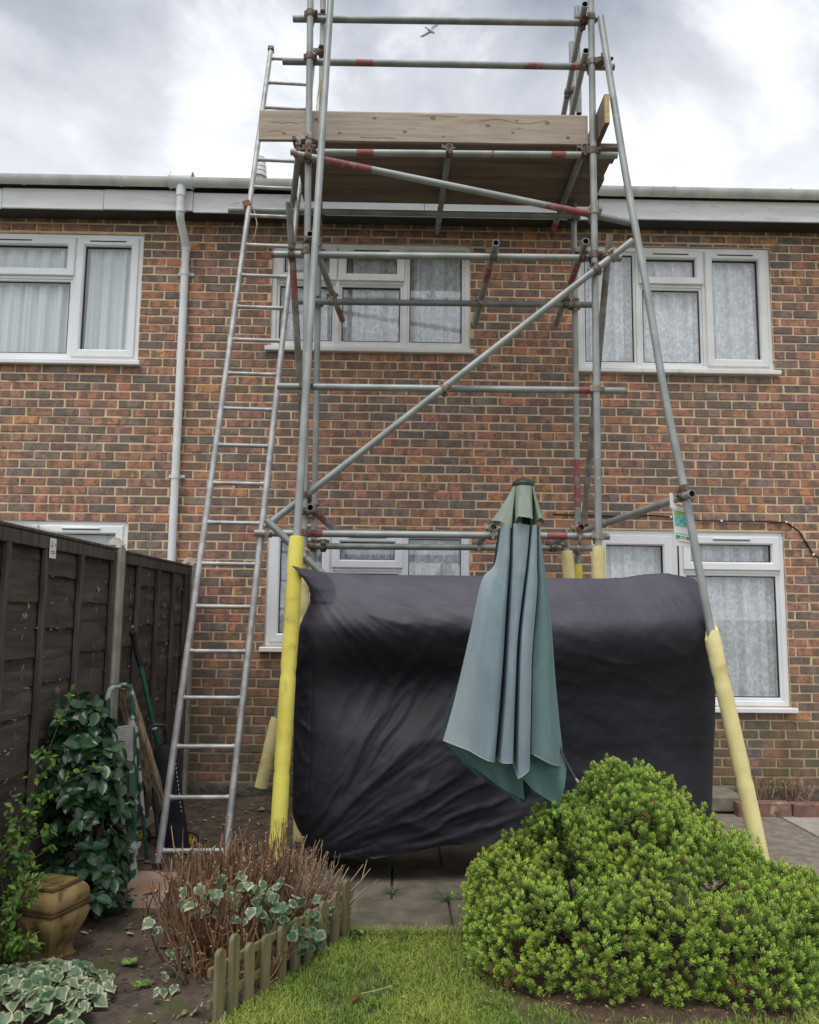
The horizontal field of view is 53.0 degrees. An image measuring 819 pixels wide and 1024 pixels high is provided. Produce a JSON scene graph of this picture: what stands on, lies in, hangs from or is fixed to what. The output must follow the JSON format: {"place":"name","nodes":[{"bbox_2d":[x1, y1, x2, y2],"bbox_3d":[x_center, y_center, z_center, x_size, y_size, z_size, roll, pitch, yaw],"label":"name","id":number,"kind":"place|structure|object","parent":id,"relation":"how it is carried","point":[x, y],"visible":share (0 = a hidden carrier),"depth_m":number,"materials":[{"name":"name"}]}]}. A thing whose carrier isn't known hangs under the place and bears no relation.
{"place":"outdoors","nodes":[
{"label":"outdoors","id":0,"kind":"place"},
{"bbox_2d":[0,794,357,1023],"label":"soil bed","id":1,"kind":"object","parent":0,"point":[188,998],"visible":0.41,"depth_m":3.64,"materials":[{"name":"brown soil"}]},
{"bbox_2d":[11,873,90,962],"bbox_3d":[-1.555,1.756,3.528,0.243,0.331,0.258,-2,-7,18],"label":"garden urn","id":2,"kind":"object","parent":1,"relation":"on","point":[56,914],"visible":0.66,"depth_m":3.46,"materials":[{"name":"brown ceramic"}]},
{"bbox_2d":[0,684,105,968],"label":"light green shrub","id":3,"kind":"object","parent":1,"relation":"on","point":[13,944],"visible":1,"depth_m":3.41,"materials":[{"name":"green plant"}]},
{"bbox_2d":[0,956,128,1023],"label":"variegated ivy","id":4,"kind":"object","parent":1,"relation":"on","point":[80,988],"visible":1,"depth_m":3.03,"materials":[{"name":"green plant"}]},
{"bbox_2d":[36,687,139,918],"bbox_3d":[-1.577,1.446,4.012,0.471,1.158,0.532,1,-7,-1],"label":"camellia shrub","id":5,"kind":"object","parent":1,"relation":"on","point":[86,745],"visible":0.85,"depth_m":3.93,"materials":[{"name":"green plant"}]},
{"bbox_2d":[104,682,148,879],"bbox_3d":[-1.632,1.538,4.741,0.269,1.087,0.381,1,-7,-1],"label":"stepladder","id":6,"kind":"object","parent":1,"relation":"on","point":[128,734],"visible":0.58,"depth_m":4.74,"materials":[{"name":"silver metal"}]},
{"bbox_2d":[121,957,137,964],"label":"seedling","id":7,"kind":"object","parent":1,"relation":"on","point":[126,960],"visible":1,"depth_m":3.46,"materials":[{"name":"green plant"}]},
{"bbox_2d":[130,978,150,986],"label":"seedling","id":8,"kind":"object","parent":1,"relation":"on","point":[140,982],"visible":1,"depth_m":3.25,"materials":[{"name":"green plant"}]},
{"bbox_2d":[131,906,151,919],"bbox_3d":[-1.283,1.931,3.952,0.111,0.053,0.128,1,-7,-1],"label":"weed","id":9,"kind":"object","parent":1,"relation":"on","point":[143,916],"visible":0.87,"depth_m":3.95,"materials":[{"name":"green plant"}]},
{"bbox_2d":[119,684,163,815],"bbox_3d":[-1.608,1.599,5.073,0.477,1.068,0.106,7,-9,-42],"label":"timber plank","id":10,"kind":"object","parent":1,"relation":"on","point":[151,778],"visible":0.46,"depth_m":5.04,"materials":[{"name":"brown wood"}]},
{"bbox_2d":[129,630,160,746],"bbox_3d":[-1.619,1.451,5.249,0.429,1.380,0.047,7,-9,-41],"label":"telescopic pole","id":11,"kind":"object","parent":1,"relation":"on","point":[135,644],"visible":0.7,"depth_m":5.21,"materials":[{"name":"black plastic"}]},
{"bbox_2d":[122,871,176,912],"bbox_3d":[-1.396,2.027,4.369,0.236,0.080,0.544,1,-7,-5],"label":"loose slab","id":12,"kind":"object","parent":1,"relation":"on","point":[139,883],"depth_m":4.38,"materials":[{"name":"stone"}]},
{"bbox_2d":[138,723,200,854],"bbox_3d":[-1.557,1.724,5.147,0.474,0.790,0.206,-1,-7,16],"label":"folding trolley","id":13,"kind":"object","parent":1,"relation":"on","point":[176,815],"visible":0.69,"depth_m":5.09,"materials":[{"name":"black plastic"}]},
{"bbox_2d":[65,806,335,1014],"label":"dead leaves","id":14,"kind":"object","parent":1,"relation":"on","point":[151,982],"visible":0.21,"depth_m":3.81,"materials":[{"name":"plant"}]},
{"bbox_2d":[140,815,324,987],"bbox_3d":[-0.779,1.686,3.717,0.794,0.579,1.076,1,-7,-1],"label":"cut back shrub","id":15,"kind":"object","parent":1,"relation":"on","point":[221,931],"visible":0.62,"depth_m":3.56,"materials":[{"name":"brown plant"}]},
{"bbox_2d":[152,45,314,870],"bbox_3d":[-1.157,-1.020,6.042,0.438,6.510,1.924,0,-7,5],"label":"ladder","id":16,"kind":"object","parent":1,"relation":"on","point":[230,797],"visible":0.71,"depth_m":5.59,"materials":[{"name":"metal"}]},
{"bbox_2d":[142,870,336,1023],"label":"variegated ivy","id":17,"kind":"object","parent":1,"relation":"on","point":[268,895],"visible":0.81,"depth_m":3.42,"materials":[{"name":"green plant"}]},
{"bbox_2d":[240,831,377,933],"bbox_3d":[-0.476,1.759,3.900,0.547,0.486,0.675,-4,-8,33],"label":"dry twig tuft","id":18,"kind":"object","parent":1,"relation":"on","point":[321,891],"visible":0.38,"depth_m":3.88,"materials":[{"name":"brown plant"}]},
{"bbox_2d":[0,0,818,189],"label":"sky","id":19,"kind":"structure","parent":0,"point":[710,93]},
{"bbox_2d":[420,25,437,37],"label":"seagull","id":20,"kind":"object","parent":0,"point":[430,30],"visible":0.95,"depth_m":47.42,"materials":[{"name":"white"}]},
{"bbox_2d":[201,920,818,1023],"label":"lawn","id":21,"kind":"structure","parent":0,"point":[523,998],"depth_m":3.27,"materials":[{"name":"plant"}]},
{"bbox_2d":[206,879,350,1023],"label":"picket fence","id":22,"kind":"object","parent":21,"relation":"on","point":[235,984],"visible":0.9,"depth_m":3.26,"materials":[{"name":"brown wood"}]},
{"bbox_2d":[349,929,366,936],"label":"weed","id":23,"kind":"object","parent":21,"relation":"on","point":[352,934],"visible":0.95,"depth_m":3.83,"materials":[{"name":"green plant"}]},
{"bbox_2d":[350,985,391,1003],"bbox_3d":[-0.159,1.880,3.214,0.196,0.018,0.044,6,-9,-37],"label":"fallen leaf","id":24,"kind":"object","parent":21,"relation":"on","point":[354,997],"visible":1,"depth_m":3.19,"materials":[{"name":"brown plant"}]},
{"bbox_2d":[493,916,791,1023],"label":"leaf litter ground","id":25,"kind":"structure","parent":21,"relation":"on","point":[655,1009],"depth_m":3.22,"materials":[{"name":"brown soil"}]},
{"bbox_2d":[443,478,578,926],"bbox_3d":[0.475,0.915,3.895,0.628,2.160,0.345,1,-7,-1],"label":"parasol","id":26,"kind":"object","parent":25,"relation":"on","point":[501,728],"visible":1,"depth_m":3.84,"materials":[{"name":"fabric"}]},
{"bbox_2d":[368,939,815,1021],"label":"lawn flecks","id":27,"kind":"object","parent":25,"relation":"on","point":[525,984],"visible":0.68,"depth_m":3.20,"materials":[{"name":"brown plant"}]},
{"bbox_2d":[450,909,802,1023],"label":"leaf litter","id":28,"kind":"object","parent":25,"relation":"on","point":[488,991],"visible":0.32,"depth_m":3.20,"materials":[{"name":"brown plant"}]},
{"bbox_2d":[451,753,818,1014],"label":"hebe bush","id":29,"kind":"object","parent":25,"relation":"on","point":[580,818],"visible":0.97,"depth_m":3.49,"materials":[{"name":"green plant"}]},
{"bbox_2d":[350,834,752,934],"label":"paving","id":30,"kind":"structure","parent":0,"point":[419,874],"depth_m":4.53,"materials":[{"name":"grey concrete"}]},
{"bbox_2d":[381,883,406,893],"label":"weed","id":31,"kind":"object","parent":30,"relation":"on","point":[395,889],"visible":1,"depth_m":4.44,"materials":[{"name":"green plant"}]},
{"bbox_2d":[429,885,460,903],"bbox_3d":[0.177,2.032,4.356,0.206,0.043,0.219,-5,-9,37],"label":"weed","id":32,"kind":"object","parent":30,"relation":"on","point":[448,897],"visible":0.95,"depth_m":4.36,"materials":[{"name":"green plant"}]},
{"bbox_2d":[228,0,774,888],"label":"scaffold tower","id":33,"kind":"structure","parent":30,"relation":"on","point":[560,164],"depth_m":5.91,"materials":[{"name":"metal"}]},
{"bbox_2d":[669,493,690,547],"bbox_3d":[1.668,0.052,5.046,0.135,0.344,0.007,1,-7,-1],"label":"inspection tag","id":34,"kind":"object","parent":33,"relation":"hanging from","point":[681,537],"visible":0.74,"depth_m":5.04,"materials":[{"name":"white plastic"}]},
{"bbox_2d":[292,566,715,870],"bbox_3d":[0.571,1.240,4.960,2.595,1.770,0.703,1,-7,-1],"label":"covered garden swing","id":35,"kind":"object","parent":30,"relation":"on","point":[381,768],"visible":0.74,"depth_m":4.79,"materials":[{"name":"black fabric"}]},
{"bbox_2d":[649,812,818,933],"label":"concrete path","id":36,"kind":"structure","parent":0,"point":[792,844],"depth_m":5.51,"materials":[{"name":"grey concrete"}]},
{"bbox_2d":[712,786,738,811],"bbox_3d":[2.032,2.255,6.472,1.080,0.115,0.390,1,-7,-1],"label":"doorstep","id":37,"kind":"object","parent":36,"relation":"on","point":[723,798],"visible":0.22,"depth_m":6.29,"materials":[{"name":"concrete"}]},
{"bbox_2d":[782,816,818,837],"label":"pale concrete path","id":38,"kind":"structure","parent":0,"point":[810,825],"depth_m":6.01,"materials":[{"name":"grey concrete"}]},
{"bbox_2d":[733,800,818,817],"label":"brick edging","id":39,"kind":"object","parent":38,"relation":"on","point":[776,808],"visible":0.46,"depth_m":6.21,"materials":[{"name":"red brick"}]},
{"label":"ground","id":40,"kind":"structure","parent":0,"visible":0},
{"bbox_2d":[0,520,195,936],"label":"panel fence","id":41,"kind":"object","parent":40,"relation":"on","point":[75,610],"visible":0.69,"depth_m":4.31,"materials":[{"name":"wood"}]},
{"bbox_2d":[0,155,818,799],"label":"brick house","id":42,"kind":"structure","parent":40,"relation":"on","point":[112,443],"depth_m":7.03,"materials":[{"name":"brick"}]},
{"bbox_2d":[1,520,127,549],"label":"window","id":43,"kind":"structure","parent":42,"relation":"in","point":[117,529],"depth_m":6.89,"materials":[{"name":"white plastic"}]},
{"bbox_2d":[0,247,130,354],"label":"net curtain","id":44,"kind":"object","parent":42,"relation":"hanging from","point":[33,317],"visible":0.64,"depth_m":7.22,"materials":[{"name":"white fabric"}]},
{"bbox_2d":[0,233,143,366],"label":"window","id":45,"kind":"structure","parent":42,"relation":"in","point":[78,246],"depth_m":7.14,"materials":[{"name":"white plastic"}]},
{"bbox_2d":[66,535,114,544],"bbox_3d":[-3.114,0.600,6.924,1.462,1.010,0.055,1,-7,-1],"label":"net curtain","id":46,"kind":"object","parent":42,"relation":"hanging from","point":[105,539],"visible":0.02,"depth_m":6.98,"materials":[{"name":"white fabric"}]},
{"bbox_2d":[259,529,469,651],"bbox_3d":[-0.346,0.659,6.880,1.770,1.027,0.165,1,-7,-1],"label":"window","id":47,"kind":"structure","parent":42,"relation":"in","point":[331,561],"depth_m":6.89,"materials":[{"name":"white plastic"}]},
{"bbox_2d":[279,540,459,632],"bbox_3d":[-0.350,0.656,6.970,1.675,0.975,0.085,1,-7,-2],"label":"net curtain","id":48,"kind":"object","parent":42,"relation":"hanging from","point":[434,562],"visible":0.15,"depth_m":7.00,"materials":[{"name":"white fabric"}]},
{"bbox_2d":[264,243,474,354],"bbox_3d":[-0.337,-1.864,7.187,1.805,1.000,0.165,1,-7,-1],"label":"window","id":49,"kind":"structure","parent":42,"relation":"in","point":[340,278],"depth_m":7.19,"materials":[{"name":"plastic"}]},
{"bbox_2d":[280,258,460,342],"bbox_3d":[-0.336,-1.868,7.276,1.701,0.940,0.124,1,-7,-1],"label":"net curtain","id":50,"kind":"object","parent":42,"relation":"hanging from","point":[435,279],"visible":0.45,"depth_m":7.27,"materials":[{"name":"white fabric"}]},
{"bbox_2d":[607,546,660,577],"bbox_3d":[1.893,0.857,6.981,0.522,1.150,0.048,1,-7,-1],"label":"net curtain","id":51,"kind":"object","parent":42,"relation":"hanging from","point":[625,561],"visible":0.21,"depth_m":7.03,"materials":[{"name":"white fabric"}]},
{"bbox_2d":[591,530,677,577],"bbox_3d":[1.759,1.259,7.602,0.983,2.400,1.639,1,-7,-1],"label":"door","id":52,"kind":"structure","parent":42,"relation":"in","point":[642,538],"depth_m":6.95,"materials":[{"name":"white plastic"}]},
{"bbox_2d":[585,257,757,362],"bbox_3d":[2.323,-1.768,7.306,1.681,1.110,0.097,1,-7,-1],"label":"net curtain","id":53,"kind":"object","parent":42,"relation":"hanging from","point":[735,314],"visible":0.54,"depth_m":7.31,"materials":[{"name":"white fabric"}]},
{"bbox_2d":[577,246,781,375],"bbox_3d":[2.327,-1.765,7.220,1.782,1.164,0.165,1,-7,-1],"label":"window","id":54,"kind":"structure","parent":42,"relation":"in","point":[701,283],"depth_m":7.22,"materials":[{"name":"plastic"}]},
{"bbox_2d":[690,545,777,696],"bbox_3d":[2.718,0.903,6.990,0.831,1.420,0.116,1,-7,-1],"label":"net curtain","id":55,"kind":"object","parent":42,"relation":"hanging from","point":[743,611],"visible":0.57,"depth_m":6.99,"materials":[{"name":"white fabric"}]},
{"bbox_2d":[679,532,798,713],"bbox_3d":[2.718,0.915,6.901,0.970,1.496,0.165,1,-7,-1],"label":"window","id":56,"kind":"structure","parent":42,"relation":"in","point":[774,569],"depth_m":6.94,"materials":[{"name":"white plastic"}]},
{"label":"narrow soil bed","id":57,"kind":"structure","parent":0,"visible":0},
{"bbox_2d":[734,769,775,799],"bbox_3d":[2.726,2.207,6.500,0.330,0.301,0.240,-2,-7,18],"label":"dead plant","id":58,"kind":"object","parent":57,"relation":"on","point":[760,796],"visible":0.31,"depth_m":6.47,"materials":[{"name":"brown plant"}]},
{"bbox_2d":[776,770,815,801],"bbox_3d":[3.049,2.196,6.482,0.280,0.325,0.281,-2,-7,20],"label":"dead plant","id":59,"kind":"object","parent":57,"relation":"on","point":[807,793],"visible":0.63,"depth_m":6.44,"materials":[{"name":"brown plant"}]}
]}

